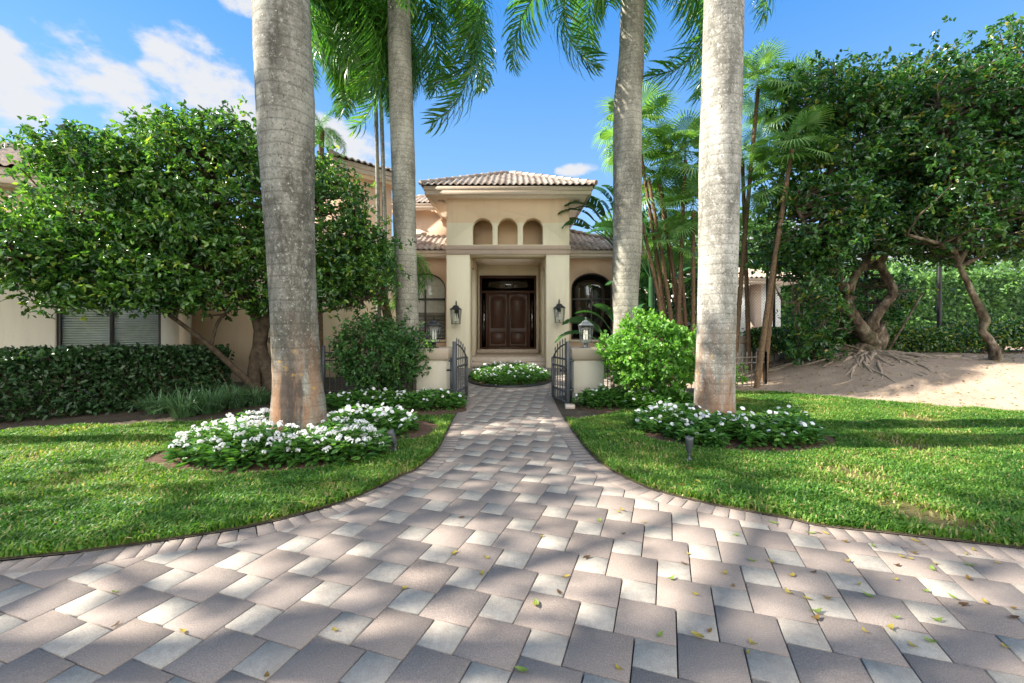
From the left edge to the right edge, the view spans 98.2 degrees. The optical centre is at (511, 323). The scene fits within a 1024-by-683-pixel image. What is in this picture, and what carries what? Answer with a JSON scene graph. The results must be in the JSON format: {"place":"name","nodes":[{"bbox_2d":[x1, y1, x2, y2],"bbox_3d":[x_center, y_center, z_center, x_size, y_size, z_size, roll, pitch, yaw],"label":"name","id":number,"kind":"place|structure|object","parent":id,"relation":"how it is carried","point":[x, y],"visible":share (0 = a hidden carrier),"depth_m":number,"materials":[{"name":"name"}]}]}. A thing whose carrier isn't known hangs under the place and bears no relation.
{"place":"outdoors","nodes":[
{"label":"outdoors","id":0,"kind":"place"},
{"bbox_2d":[0,413,454,557],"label":"lawn","id":1,"kind":"structure","parent":0,"point":[218,528],"depth_m":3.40,"materials":[{"name":"plant"}]},
{"bbox_2d":[144,407,393,474],"bbox_3d":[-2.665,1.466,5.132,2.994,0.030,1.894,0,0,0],"label":"mulch","id":2,"kind":"object","parent":1,"relation":"on","point":[160,460],"visible":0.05,"depth_m":4.60,"materials":[{"name":"plant"}]},
{"bbox_2d":[386,429,397,451],"bbox_3d":[-1.361,1.353,5.039,0.131,0.294,0.088,0,0,0],"label":"garden spotlight","id":3,"kind":"object","parent":2,"relation":"on","point":[391,432],"visible":0.89,"depth_m":5.02,"materials":[{"name":"metal"}]},
{"bbox_2d":[251,0,326,451],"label":"royal palm","id":4,"kind":"object","parent":1,"relation":"on","point":[283,78],"visible":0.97,"depth_m":5.06,"materials":[{"name":"grey plant"}]},
{"bbox_2d":[388,420,441,440],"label":"mulch","id":5,"kind":"object","parent":1,"relation":"on","point":[425,427],"visible":0.08,"depth_m":6.03,"materials":[{"name":"brown soil"}]},
{"bbox_2d":[327,402,421,437],"bbox_3d":[-1.954,1.302,6.032,1.449,0.438,1.456,0,0,0],"label":"flower bed","id":6,"kind":"object","parent":5,"relation":"on","point":[396,418],"visible":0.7,"depth_m":5.87,"materials":[{"name":"white plant"}]},
{"bbox_2d":[0,376,466,559],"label":"soil edge","id":7,"kind":"object","parent":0,"point":[126,417],"visible":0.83,"depth_m":6.94,"materials":[{"name":"brown soil"}]},
{"bbox_2d":[0,342,235,422],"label":"clipped hedge","id":8,"kind":"object","parent":7,"relation":"on","point":[150,360],"visible":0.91,"depth_m":7.31,"materials":[{"name":"green plant"}]},
{"bbox_2d":[121,389,185,414],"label":"strap leaf plant","id":9,"kind":"object","parent":7,"relation":"on","point":[150,409],"visible":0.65,"depth_m":7.24,"materials":[{"name":"green plant"}]},
{"bbox_2d":[134,383,229,418],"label":"strap leaf plant","id":10,"kind":"object","parent":7,"relation":"on","point":[187,412],"visible":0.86,"depth_m":6.98,"materials":[{"name":"green plant"}]},
{"bbox_2d":[0,95,415,401],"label":"broadleaf tree","id":11,"kind":"object","parent":7,"relation":"on","point":[153,221],"visible":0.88,"depth_m":7.14,"materials":[{"name":"green plant"}]},
{"bbox_2d":[161,379,261,414],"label":"strap leaf plant","id":12,"kind":"object","parent":7,"relation":"on","point":[209,409],"visible":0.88,"depth_m":7.28,"materials":[{"name":"green plant"}]},
{"bbox_2d":[212,382,270,408],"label":"strap leaf plant","id":13,"kind":"object","parent":7,"relation":"on","point":[237,403],"visible":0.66,"depth_m":7.74,"materials":[{"name":"green plant"}]},
{"bbox_2d":[237,382,270,405],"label":"strap leaf plant","id":14,"kind":"object","parent":7,"relation":"on","point":[256,400],"visible":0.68,"depth_m":7.98,"materials":[{"name":"green plant"}]},
{"bbox_2d":[315,108,346,366],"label":"feather palm","id":15,"kind":"object","parent":7,"relation":"on","point":[320,133],"visible":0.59,"depth_m":12.14,"materials":[{"name":"green plant"}]},
{"bbox_2d":[311,0,421,139],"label":"feather palm","id":16,"kind":"object","parent":7,"relation":"on","point":[374,53],"visible":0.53,"depth_m":9.57,"materials":[{"name":"green plant"}]},
{"bbox_2d":[322,345,412,393],"bbox_3d":[-2.905,0.980,9.100,2.196,1.040,0.068,0,0,11],"label":"iron fence","id":17,"kind":"object","parent":7,"relation":"on","point":[323,363],"visible":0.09,"depth_m":9.27,"materials":[{"name":"black metal"}]},
{"bbox_2d":[323,305,435,402],"bbox_3d":[-2.389,0.596,8.207,2.070,1.866,1.774,0,0,0],"label":"shrub","id":18,"kind":"object","parent":7,"relation":"on","point":[358,370],"visible":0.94,"depth_m":7.92,"materials":[{"name":"green plant"}]},
{"bbox_2d":[312,0,449,367],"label":"feather palm","id":19,"kind":"object","parent":7,"relation":"on","point":[345,47],"visible":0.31,"depth_m":10.72,"materials":[{"name":"green plant"}]},
{"bbox_2d":[335,242,434,375],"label":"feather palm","id":20,"kind":"object","parent":7,"relation":"on","point":[386,306],"visible":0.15,"depth_m":10.24,"materials":[{"name":"green plant"}]},
{"bbox_2d":[327,402,466,415],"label":"mulch","id":21,"kind":"object","parent":7,"relation":"on","point":[436,412],"visible":0.17,"depth_m":7.48,"materials":[{"name":"brown soil"}]},
{"bbox_2d":[325,387,468,411],"bbox_3d":[-2.136,1.313,7.786,2.753,0.418,1.096,0,0,-6],"label":"flower bed","id":22,"kind":"object","parent":21,"relation":"on","point":[420,398],"visible":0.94,"depth_m":7.58,"materials":[{"name":"green plant"}]},
{"bbox_2d":[446,338,467,398],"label":"iron gate","id":23,"kind":"structure","parent":21,"relation":"on","point":[453,372],"depth_m":8.19,"materials":[{"name":"black metal"}]},
{"bbox_2d":[310,0,500,392],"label":"royal palm","id":24,"kind":"object","parent":7,"relation":"on","point":[400,78],"visible":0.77,"depth_m":9.44,"materials":[{"name":"green plant"}]},
{"bbox_2d":[414,347,451,392],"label":"gate pillar","id":25,"kind":"structure","parent":7,"relation":"on","point":[437,377],"depth_m":8.42,"materials":[{"name":"paint"}]},
{"bbox_2d":[426,317,440,347],"bbox_3d":[-1.530,0.184,8.700,0.270,0.602,0.270,0,0,0],"label":"pillar lantern","id":26,"kind":"object","parent":25,"relation":"on","point":[433,323],"visible":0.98,"depth_m":8.64,"materials":[{"name":"black metal"}]},
{"bbox_2d":[0,367,1023,682],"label":"driveway","id":27,"kind":"structure","parent":0,"point":[512,479],"depth_m":2.42,"materials":[{"name":"grey stone"}]},
{"bbox_2d":[421,338,437,346],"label":"shrub","id":28,"kind":"object","parent":27,"relation":"on","point":[426,341],"visible":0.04,"depth_m":11.59,"materials":[{"name":"green plant"}]},
{"bbox_2d":[469,377,549,386],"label":"mulch","id":29,"kind":"object","parent":27,"relation":"on","point":[544,380],"visible":0.12,"depth_m":11.11,"materials":[{"name":"brown soil"}]},
{"bbox_2d":[468,375,550,387],"bbox_3d":[-0.059,1.480,12.000,2.349,0.061,3.429,0,0,0],"label":"bed edging","id":30,"kind":"object","parent":29,"relation":"on","point":[511,386],"visible":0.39,"depth_m":10.47,"materials":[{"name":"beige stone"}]},
{"bbox_2d":[469,360,550,384],"bbox_3d":[-0.068,1.277,12.009,2.217,0.464,3.282,0,0,0],"label":"flower bed","id":31,"kind":"object","parent":29,"relation":"on","point":[499,373],"visible":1,"depth_m":11.18,"materials":[{"name":"green plant"}]},
{"bbox_2d":[0,397,1023,575],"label":"driveway border","id":32,"kind":"object","parent":27,"relation":"on","point":[448,446],"visible":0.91,"depth_m":3.23,"materials":[{"name":"concrete"}]},
{"bbox_2d":[513,666,527,670],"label":"fallen leaf","id":33,"kind":"object","parent":27,"relation":"on","point":[520,668],"visible":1,"depth_m":1.91,"materials":[{"name":"green plant"}]},
{"bbox_2d":[690,631,703,637],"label":"fallen leaf","id":34,"kind":"object","parent":27,"relation":"on","point":[697,634],"visible":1,"depth_m":2.13,"materials":[{"name":"yellow plant"}]},
{"bbox_2d":[923,636,937,641],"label":"fallen leaf","id":35,"kind":"object","parent":27,"relation":"on","point":[929,639],"visible":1,"depth_m":2.09,"materials":[{"name":"green plant"}]},
{"bbox_2d":[0,0,1023,322],"label":"sky","id":36,"kind":"structure","parent":0,"point":[86,61],"materials":[{"name":"blue"}]},
{"bbox_2d":[644,268,803,335],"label":"neighbour house","id":37,"kind":"structure","parent":0,"point":[757,280],"depth_m":18.42,"materials":[{"name":"paint"}]},
{"bbox_2d":[554,368,1023,548],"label":"soil edge","id":38,"kind":"object","parent":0,"point":[575,412],"visible":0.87,"depth_m":3.90,"materials":[{"name":"brown soil"}]},
{"bbox_2d":[551,338,573,402],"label":"iron gate","id":39,"kind":"structure","parent":38,"relation":"on","point":[569,360],"depth_m":8.20,"materials":[{"name":"black metal"}]},
{"bbox_2d":[564,403,574,408],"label":"stone block","id":40,"kind":"structure","parent":38,"relation":"on","point":[569,405],"depth_m":7.72,"materials":[{"name":"white stone"}]},
{"bbox_2d":[570,347,605,401],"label":"gate pillar","id":41,"kind":"structure","parent":38,"relation":"on","point":[587,368],"depth_m":8.42,"materials":[{"name":"paint"}]},
{"bbox_2d":[579,317,593,347],"bbox_3d":[1.450,0.184,8.700,0.270,0.602,0.270,0,0,0],"label":"pillar lantern","id":42,"kind":"object","parent":41,"relation":"on","point":[585,322],"visible":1,"depth_m":8.64,"materials":[{"name":"grey metal"}]},
{"bbox_2d":[554,302,675,343],"bbox_3d":[3.130,0.427,13.251,3.746,2.146,1.014,0,0,-7],"label":"paddle leaf plant","id":43,"kind":"object","parent":38,"relation":"on","point":[579,319],"visible":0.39,"depth_m":13.21,"materials":[{"name":"green plant"}]},
{"bbox_2d":[593,340,647,372],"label":"shrub","id":44,"kind":"object","parent":38,"relation":"on","point":[605,360],"visible":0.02,"depth_m":12.45,"materials":[{"name":"green plant"}]},
{"bbox_2d":[501,0,775,391],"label":"royal palm","id":45,"kind":"object","parent":38,"relation":"on","point":[627,178],"visible":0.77,"depth_m":9.13,"materials":[{"name":"green plant"}]},
{"bbox_2d":[604,347,695,391],"bbox_3d":[2.895,0.980,9.250,2.390,1.040,0.072,0,0,-18],"label":"iron fence","id":46,"kind":"object","parent":38,"relation":"on","point":[691,388],"visible":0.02,"depth_m":9.36,"materials":[{"name":"black metal"}]},
{"bbox_2d":[639,255,697,332],"bbox_3d":[5.537,-0.401,15.620,3.620,4.090,1.644,0,0,0],"label":"garden shrubbery","id":47,"kind":"object","parent":38,"relation":"on","point":[687,289],"visible":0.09,"depth_m":15.41,"materials":[{"name":"green plant"}]},
{"bbox_2d":[654,336,778,370],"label":"boundary wall","id":48,"kind":"structure","parent":38,"relation":"on","point":[742,343],"depth_m":12.40,"materials":[{"name":"paint"}]},
{"bbox_2d":[736,352,764,387],"bbox_3d":[5.010,1.080,10.075,2.308,0.840,0.076,0,0,-25],"label":"iron fence","id":49,"kind":"object","parent":38,"relation":"on","point":[751,362],"visible":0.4,"depth_m":10.28,"materials":[{"name":"grey metal"}]},
{"bbox_2d":[741,118,774,369],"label":"fan palm","id":50,"kind":"object","parent":38,"relation":"on","point":[747,303],"visible":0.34,"depth_m":12.15,"materials":[{"name":"green plant"}]},
{"bbox_2d":[754,348,766,383],"bbox_3d":[6.385,1.080,11.425,0.075,0.840,1.971,0,0,23],"label":"iron fence","id":51,"kind":"object","parent":38,"relation":"on","point":[764,368],"visible":0.28,"depth_m":10.53,"materials":[{"name":"black metal"}]},
{"bbox_2d":[742,50,826,262],"bbox_3d":[7.025,-2.558,11.174,2.152,8.116,2.297,0,0,0],"label":"fan palm","id":52,"kind":"object","parent":38,"relation":"on","point":[772,120],"visible":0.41,"depth_m":10.99,"materials":[{"name":"green plant"}]},
{"bbox_2d":[740,132,845,381],"bbox_3d":[6.534,-1.471,10.624,2.394,5.941,2.468,0,0,0],"label":"fan palm","id":53,"kind":"object","parent":38,"relation":"on","point":[799,155],"visible":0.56,"depth_m":10.64,"materials":[{"name":"green plant"}]},
{"bbox_2d":[738,253,1023,327],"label":"chain link fence","id":54,"kind":"object","parent":38,"relation":"on","point":[939,299],"visible":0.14,"depth_m":12.89,"materials":[{"name":"black metal"}]},
{"bbox_2d":[564,390,1023,546],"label":"lawn","id":55,"kind":"structure","parent":0,"point":[909,509],"depth_m":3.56,"materials":[{"name":"plant"}]},
{"bbox_2d":[573,402,635,413],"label":"mulch","id":56,"kind":"object","parent":55,"relation":"on","point":[605,409],"visible":0.09,"depth_m":7.65,"materials":[{"name":"brown soil"}]},
{"bbox_2d":[571,383,693,409],"bbox_3d":[2.205,1.293,7.781,2.378,0.459,1.183,0,0,0],"label":"flower bed","id":57,"kind":"object","parent":56,"relation":"on","point":[639,397],"visible":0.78,"depth_m":7.64,"materials":[{"name":"green plant"}]},
{"bbox_2d":[595,306,696,399],"bbox_3d":[2.558,0.613,7.856,2.028,1.831,1.747,0,0,30],"label":"shrub","id":58,"kind":"object","parent":55,"relation":"on","point":[637,346],"visible":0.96,"depth_m":7.54,"materials":[{"name":"green plant"}]},
{"bbox_2d":[685,436,693,460],"bbox_3d":[1.887,1.354,4.720,0.086,0.293,0.085,0,0,0],"label":"garden spotlight","id":59,"kind":"object","parent":55,"relation":"on","point":[689,440],"visible":0.93,"depth_m":4.69,"materials":[{"name":"metal"}]},
{"bbox_2d":[693,0,744,418],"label":"royal palm","id":60,"kind":"object","parent":55,"relation":"on","point":[720,151],"visible":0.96,"depth_m":6.08,"materials":[{"name":"grey plant"}]},
{"bbox_2d":[625,401,836,451],"bbox_3d":[2.888,1.305,5.967,2.540,0.422,1.835,0,0,0],"label":"flower bed","id":61,"kind":"object","parent":55,"relation":"on","point":[678,420],"visible":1,"depth_m":5.51,"materials":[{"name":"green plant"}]},
{"bbox_2d":[599,404,993,528],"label":"leaf litter","id":62,"kind":"object","parent":55,"relation":"on","point":[894,494],"visible":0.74,"depth_m":4.42,"materials":[{"name":"plant"}]},
{"bbox_2d":[673,344,1023,409],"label":"dirt mound","id":63,"kind":"object","parent":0,"point":[955,372],"visible":0.13,"depth_m":9.20,"materials":[{"name":"soil"}]},
{"bbox_2d":[558,185,679,245],"bbox_3d":[3.693,-1.625,15.438,4.527,6.251,1.586,0,0,-10],"label":"paddle leaf plant","id":64,"kind":"object","parent":63,"relation":"on","point":[591,204],"visible":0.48,"depth_m":15.16,"materials":[{"name":"green plant"}]},
{"bbox_2d":[592,76,681,319],"bbox_3d":[3.476,-2.607,12.384,2.630,8.214,2.736,0,0,0],"label":"fan palm","id":65,"kind":"object","parent":63,"relation":"on","point":[649,107],"visible":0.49,"depth_m":12.29,"materials":[{"name":"green plant"}]},
{"bbox_2d":[586,208,697,312],"bbox_3d":[4.177,-1.020,13.713,3.596,5.040,1.660,0,0,-17],"label":"paddle leaf plant","id":66,"kind":"object","parent":63,"relation":"on","point":[605,225],"visible":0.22,"depth_m":13.46,"materials":[{"name":"green plant"}]},
{"bbox_2d":[605,266,697,318],"bbox_3d":[4.928,-0.182,13.744,4.112,3.364,1.152,0,0,0],"label":"paddle leaf plant","id":67,"kind":"object","parent":63,"relation":"on","point":[646,281],"visible":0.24,"depth_m":13.86,"materials":[{"name":"green plant"}]},
{"bbox_2d":[642,224,673,376],"bbox_3d":[3.991,-0.603,12.099,0.945,4.205,0.144,0,0,0],"label":"palm stem","id":68,"kind":"object","parent":63,"relation":"on","point":[659,301],"visible":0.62,"depth_m":12.06,"materials":[{"name":"plant"}]},
{"bbox_2d":[647,177,673,321],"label":"palm stem","id":69,"kind":"object","parent":63,"relation":"on","point":[668,297],"visible":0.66,"depth_m":12.16,"materials":[{"name":"plant"}]},
{"bbox_2d":[657,183,676,313],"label":"palm stem","id":70,"kind":"object","parent":63,"relation":"on","point":[661,204],"visible":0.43,"depth_m":12.27,"materials":[{"name":"brown plant"}]},
{"bbox_2d":[641,209,697,376],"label":"fan palm","id":71,"kind":"object","parent":63,"relation":"on","point":[687,251],"visible":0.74,"depth_m":12.16,"materials":[{"name":"green plant"}]},
{"bbox_2d":[642,148,697,241],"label":"fan palm","id":72,"kind":"object","parent":63,"relation":"on","point":[656,193],"visible":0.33,"depth_m":12.42,"materials":[{"name":"green plant"}]},
{"bbox_2d":[642,106,700,365],"bbox_3d":[4.735,-2.145,11.963,2.780,7.289,2.517,0,0,0],"label":"fan palm","id":73,"kind":"object","parent":63,"relation":"on","point":[691,132],"visible":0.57,"depth_m":11.95,"materials":[{"name":"green plant"}]},
{"bbox_2d":[654,173,698,376],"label":"fan palm","id":74,"kind":"object","parent":63,"relation":"on","point":[673,201],"visible":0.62,"depth_m":11.65,"materials":[{"name":"green plant"}]},
{"bbox_2d":[678,253,687,346],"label":"palm stem","id":75,"kind":"object","parent":63,"relation":"on","point":[685,322],"visible":0.38,"depth_m":12.36,"materials":[{"name":"brown plant"}]},
{"bbox_2d":[735,362,748,385],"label":"shrub","id":76,"kind":"object","parent":63,"relation":"on","point":[744,379],"visible":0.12,"depth_m":9.89,"materials":[{"name":"green plant"}]},
{"bbox_2d":[736,36,803,370],"bbox_3d":[6.333,-2.820,11.339,1.921,8.639,1.899,0,0,0],"label":"fan palm","id":77,"kind":"object","parent":63,"relation":"on","point":[765,59],"visible":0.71,"depth_m":11.35,"materials":[{"name":"green plant"}]},
{"bbox_2d":[745,103,844,387],"bbox_3d":[6.370,-1.732,10.077,2.092,6.463,1.968,0,0,0],"label":"fan palm","id":78,"kind":"object","parent":63,"relation":"on","point":[815,116],"visible":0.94,"depth_m":10.05,"materials":[{"name":"green plant"}]},
{"bbox_2d":[804,353,935,367],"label":"leaf litter","id":79,"kind":"object","parent":63,"relation":"on","point":[872,361],"visible":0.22,"depth_m":10.34,"materials":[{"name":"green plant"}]},
{"bbox_2d":[738,15,1020,385],"bbox_3d":[8.857,-2.693,10.679,6.729,8.155,4.368,0,0,0],"label":"broadleaf tree","id":80,"kind":"object","parent":63,"relation":"on","point":[830,243],"visible":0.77,"depth_m":9.98,"materials":[{"name":"green plant"}]},
{"bbox_2d":[739,352,1022,406],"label":"leaf litter","id":81,"kind":"object","parent":63,"relation":"on","point":[1013,359],"visible":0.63,"depth_m":9.49,"materials":[{"name":"brown plant"}]},
{"bbox_2d":[740,316,1023,364],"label":"hedge","id":82,"kind":"object","parent":63,"relation":"on","point":[1003,332],"visible":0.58,"depth_m":11.93,"materials":[{"name":"green plant"}]},
{"bbox_2d":[769,351,1023,367],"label":"leaf litter","id":83,"kind":"object","parent":63,"relation":"on","point":[771,364],"visible":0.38,"depth_m":11.87,"materials":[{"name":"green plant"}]},
{"bbox_2d":[847,11,1023,360],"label":"broadleaf tree","id":84,"kind":"object","parent":63,"relation":"on","point":[983,164],"visible":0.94,"depth_m":9.02,"materials":[{"name":"green plant"}]},
{"label":"ground","id":85,"kind":"structure","parent":0,"visible":0},
{"bbox_2d":[0,141,649,398],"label":"house","id":86,"kind":"structure","parent":85,"relation":"on","point":[512,261],"depth_m":14.90,"materials":[{"name":"beige paint"}]},
{"bbox_2d":[56,294,160,347],"bbox_3d":[-8.590,-0.415,9.531,1.703,1.966,0.111,0,0,-30],"label":"window","id":87,"kind":"structure","parent":86,"relation":"in","point":[116,328],"depth_m":9.51,"materials":[{"name":"clear glass"}]},
{"bbox_2d":[417,273,445,338],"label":"window","id":88,"kind":"structure","parent":86,"relation":"in","point":[433,303],"depth_m":16.82,"materials":[{"name":"clear glass"}]},
{"bbox_2d":[450,301,461,323],"bbox_3d":[-1.850,-0.357,14.653,0.370,0.783,0.437,0,0,0],"label":"wall lantern","id":89,"kind":"object","parent":86,"relation":"attached to","point":[456,307],"depth_m":14.61,"materials":[{"name":"black metal"}]},
{"bbox_2d":[480,276,535,348],"bbox_3d":[-0.170,-0.460,18.630,2.370,3.060,0.140,0,0,0],"label":"front door","id":90,"kind":"structure","parent":86,"relation":"in","point":[507,303],"depth_m":18.61,"materials":[{"name":"brown wood"}]},
{"bbox_2d":[554,300,565,322],"bbox_3d":[1.560,-0.409,14.653,0.370,0.784,0.437,0,0,0],"label":"wall lantern","id":91,"kind":"object","parent":86,"relation":"attached to","point":[558,307],"depth_m":14.61,"materials":[{"name":"black metal"}]},
{"bbox_2d":[571,273,611,338],"bbox_3d":[2.994,-0.628,16.755,1.556,2.492,0.070,0,0,0],"label":"window","id":92,"kind":"structure","parent":86,"relation":"in","point":[587,290],"depth_m":16.75,"materials":[{"name":"clear glass"}]},
{"bbox_2d":[788,255,1023,314],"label":"tree line","id":93,"kind":"object","parent":85,"relation":"on","point":[913,267],"visible":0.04,"depth_m":48.86,"materials":[{"name":"green plant"}]},
{"label":"court ground","id":94,"kind":"structure","parent":0,"visible":0},
{"bbox_2d":[595,207,799,323],"bbox_3d":[11.277,-2.732,27.439,12.306,9.180,4.235,0,0,0],"label":"tree line","id":95,"kind":"object","parent":94,"relation":"on","point":[751,228],"visible":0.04,"depth_m":26.54,"materials":[{"name":"green plant"}]},
{"bbox_2d":[759,265,1023,343],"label":"tall hedge","id":96,"kind":"object","parent":94,"relation":"on","point":[1006,297],"visible":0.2,"depth_m":23.70,"materials":[{"name":"green plant"}]}
]}

